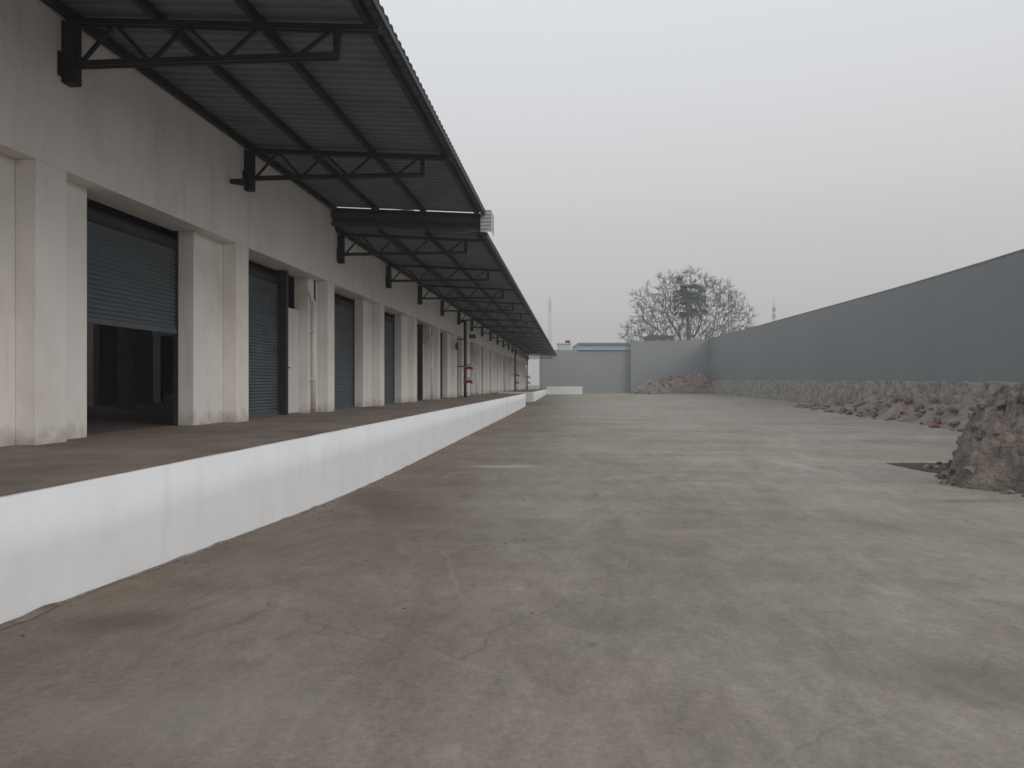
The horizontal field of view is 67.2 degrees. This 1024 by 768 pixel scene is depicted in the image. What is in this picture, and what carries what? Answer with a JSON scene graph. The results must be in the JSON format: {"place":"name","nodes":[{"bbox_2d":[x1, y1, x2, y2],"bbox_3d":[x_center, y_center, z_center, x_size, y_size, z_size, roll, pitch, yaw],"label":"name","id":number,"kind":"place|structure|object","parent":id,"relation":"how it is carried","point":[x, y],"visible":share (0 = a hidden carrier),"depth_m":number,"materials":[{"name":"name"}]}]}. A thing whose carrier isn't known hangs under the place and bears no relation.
{"place":"outdoors","nodes":[
{"label":"outdoors","id":0,"kind":"place"},
{"bbox_2d":[87,391,497,433],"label":"interior floor","id":1,"kind":"structure","parent":0,"point":[105,417],"depth_m":18.54,"materials":[{"name":"grey concrete"}]},
{"bbox_2d":[87,323,172,409],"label":"interior columns","id":2,"kind":"structure","parent":1,"relation":"on","point":[125,368],"depth_m":27.08,"materials":[{"name":"paint"}]},
{"bbox_2d":[99,226,387,402],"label":"partition wall","id":3,"kind":"structure","parent":1,"relation":"on","point":[143,371],"depth_m":32.35,"materials":[{"name":"black"}]},
{"bbox_2d":[0,421,989,649],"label":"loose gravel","id":4,"kind":"structure","parent":0,"point":[58,621],"depth_m":7.47,"materials":[{"name":"grey gravel"}]},
{"bbox_2d":[0,385,1023,767],"bbox_3d":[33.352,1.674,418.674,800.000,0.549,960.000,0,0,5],"label":"ground","id":5,"kind":"structure","parent":0,"point":[762,581],"depth_m":5.45,"materials":[{"name":"concrete"}]},
{"bbox_2d":[99,334,172,390],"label":"walls","id":6,"kind":"structure","parent":5,"relation":"on","point":[168,364],"depth_m":85.14,"materials":[{"name":"white paint"}]},
{"bbox_2d":[0,406,525,629],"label":"soil strip","id":7,"kind":"object","parent":5,"relation":"on","point":[35,613],"visible":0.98,"depth_m":7.45,"materials":[{"name":"soil"}]},
{"bbox_2d":[0,386,581,623],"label":"loading dock","id":8,"kind":"object","parent":5,"relation":"on","point":[89,512],"visible":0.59,"depth_m":8.49,"materials":[{"name":"paint"}]},
{"bbox_2d":[0,0,526,446],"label":"walls","id":9,"kind":"structure","parent":8,"relation":"on","point":[135,142],"depth_m":13.18,"materials":[{"name":"white paint"}]},
{"bbox_2d":[87,221,441,417],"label":"roller shutters","id":10,"kind":"object","parent":9,"relation":"attached to","point":[131,283],"visible":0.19,"depth_m":14.12,"materials":[{"name":"metal"}]},
{"bbox_2d":[87,198,525,425],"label":"shutter guides","id":11,"kind":"object","parent":9,"relation":"attached to","point":[112,218],"visible":0.12,"depth_m":19.11,"materials":[{"name":"metal"}]},
{"bbox_2d":[57,17,556,359],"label":"canopy brackets","id":12,"kind":"object","parent":9,"relation":"attached to","point":[72,63],"visible":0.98,"depth_m":10.36,"materials":[{"name":"metal"}]},
{"bbox_2d":[41,0,484,216],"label":"canopy purlins","id":13,"kind":"object","parent":12,"relation":"attached to","point":[154,13],"visible":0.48,"depth_m":12.79,"materials":[{"name":"metal"}]},
{"bbox_2d":[60,0,484,211],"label":"canopy sheeting","id":14,"kind":"object","parent":13,"relation":"on","point":[359,84],"visible":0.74,"depth_m":13.03,"materials":[{"name":"grey metal"}]},
{"bbox_2d":[480,210,493,235],"bbox_3d":[-0.691,-4.500,21.618,0.310,0.600,0.710,0,0,5],"label":"canopy end flashing","id":15,"kind":"object","parent":13,"relation":"attached to","point":[487,222],"visible":1,"depth_m":21.28,"materials":[{"name":"white metal"}]},
{"bbox_2d":[336,227,556,355],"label":"canopy purlins","id":16,"kind":"object","parent":12,"relation":"attached to","point":[395,243],"visible":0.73,"depth_m":29.40,"materials":[{"name":"metal"}]},
{"bbox_2d":[340,227,556,355],"bbox_3d":[0.853,-4.393,68.882,4.400,0.285,94.465,0,0,5],"label":"canopy sheeting","id":17,"kind":"object","parent":16,"relation":"on","point":[477,255],"visible":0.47,"depth_m":29.65,"materials":[{"name":"grey metal"}]},
{"bbox_2d":[230,179,475,349],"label":"wall lamps","id":18,"kind":"object","parent":9,"relation":"attached to","point":[241,182],"depth_m":15.32,"materials":[{"name":"metal"}]},
{"bbox_2d":[288,308,423,412],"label":"leaf doors","id":19,"kind":"structure","parent":9,"relation":"attached to","point":[293,360],"depth_m":20.30,"materials":[{"name":"white metal"}]},
{"bbox_2d":[331,208,485,232],"bbox_3d":[-2.927,-4.615,21.646,4.374,0.790,0.190,0,0,5],"label":"canopy step closure","id":20,"kind":"object","parent":9,"relation":"attached to","point":[411,220],"visible":0.86,"depth_m":21.64,"materials":[{"name":"black metal"}]},
{"bbox_2d":[307,292,525,412],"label":"rain pipes","id":21,"kind":"object","parent":9,"relation":"attached to","point":[313,331],"visible":0.85,"depth_m":20.83,"materials":[{"name":"white paint"}]},
{"bbox_2d":[511,349,518,390],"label":"fire hydrant riser","id":22,"kind":"object","parent":9,"relation":"attached to","point":[514,374],"visible":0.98,"depth_m":84.16,"materials":[{"name":"metal"}]},
{"bbox_2d":[524,357,530,389],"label":"fire hydrant riser","id":23,"kind":"object","parent":9,"relation":"attached to","point":[527,377],"visible":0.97,"depth_m":106.10,"materials":[{"name":"metal"}]},
{"bbox_2d":[457,320,472,396],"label":"fire hydrant riser","id":24,"kind":"object","parent":8,"relation":"on","point":[465,368],"visible":0.95,"depth_m":45.28,"materials":[{"name":"metal"}]},
{"bbox_2d":[548,298,550,339],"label":"telecom mast","id":25,"kind":"object","parent":5,"relation":"on","point":[549,316],"visible":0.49,"depth_m":259.56,"materials":[{"name":"metal"}]},
{"bbox_2d":[558,344,570,349],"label":"walls","id":26,"kind":"structure","parent":5,"relation":"on","point":[564,346],"depth_m":139.00,"materials":[{"name":"white paint"}]},
{"bbox_2d":[539,343,630,392],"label":"shed","id":27,"kind":"structure","parent":5,"relation":"on","point":[597,367],"depth_m":124.00,"materials":[{"name":"grey metal"}]},
{"bbox_2d":[627,380,679,393],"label":"dirt mound","id":28,"kind":"object","parent":5,"relation":"on","point":[653,387],"visible":0.9,"depth_m":115.30,"materials":[{"name":"red soil"}]},
{"bbox_2d":[642,335,673,340],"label":"blue shed","id":29,"kind":"structure","parent":5,"relation":"on","point":[657,338],"depth_m":150.00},
{"bbox_2d":[659,373,714,393],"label":"dirt mound","id":30,"kind":"object","parent":5,"relation":"on","point":[694,383],"visible":0.66,"depth_m":116.98,"materials":[{"name":"brown soil"}]},
{"bbox_2d":[616,265,757,342],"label":"bare tree","id":31,"kind":"object","parent":5,"relation":"on","point":[651,327],"visible":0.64,"depth_m":131.38,"materials":[{"name":"brown plant"}]},
{"bbox_2d":[671,273,709,339],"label":"palm tree","id":32,"kind":"object","parent":5,"relation":"on","point":[691,299],"visible":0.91,"depth_m":125.19,"materials":[{"name":"green plant"}]},
{"bbox_2d":[728,287,731,332],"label":"telecom mast","id":33,"kind":"object","parent":5,"relation":"on","point":[729,305],"visible":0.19,"depth_m":170.10,"materials":[{"name":"metal"}]},
{"bbox_2d":[772,304,775,320],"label":"telecom mast","id":34,"kind":"object","parent":5,"relation":"on","point":[773,310],"visible":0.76,"depth_m":149.89,"materials":[{"name":"metal"}]},
{"bbox_2d":[711,380,1021,404],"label":"stone wall","id":35,"kind":"structure","parent":5,"relation":"on","point":[817,392],"depth_m":58.79,"materials":[{"name":"grey stone"}]},
{"bbox_2d":[794,393,978,431],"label":"rubble bank","id":36,"kind":"structure","parent":5,"relation":"on","point":[934,413],"depth_m":41.10,"materials":[{"name":"grey brick"}]},
{"bbox_2d":[888,459,951,472],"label":"bare soil","id":37,"kind":"structure","parent":5,"relation":"on","point":[938,467],"depth_m":17.89,"materials":[{"name":"brown soil"}]},
{"bbox_2d":[934,381,1023,496],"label":"dirt mound","id":38,"kind":"object","parent":5,"relation":"on","point":[988,453],"visible":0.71,"depth_m":14.38,"materials":[{"name":"brown soil"}]},
{"bbox_2d":[379,0,1023,384],"label":"sky","id":39,"kind":"structure","parent":0,"point":[803,155],"materials":[{"name":"grey"}]},
{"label":"posts","id":40,"kind":"object","parent":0,"visible":0},
{"bbox_2d":[631,339,708,390],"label":"sheet cladding","id":41,"kind":"structure","parent":40,"relation":"attached to","point":[653,360],"depth_m":123.00,"materials":[{"name":"grey metal"}]},
{"bbox_2d":[709,250,1023,382],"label":"sheet cladding","id":42,"kind":"structure","parent":40,"relation":"attached to","point":[965,324],"depth_m":49.66,"materials":[{"name":"grey metal"}]},
{"bbox_2d":[710,249,1023,338],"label":"capping","id":43,"kind":"object","parent":42,"relation":"on","point":[899,286],"visible":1,"depth_m":48.71,"materials":[{"name":"grey metal"}]}
]}

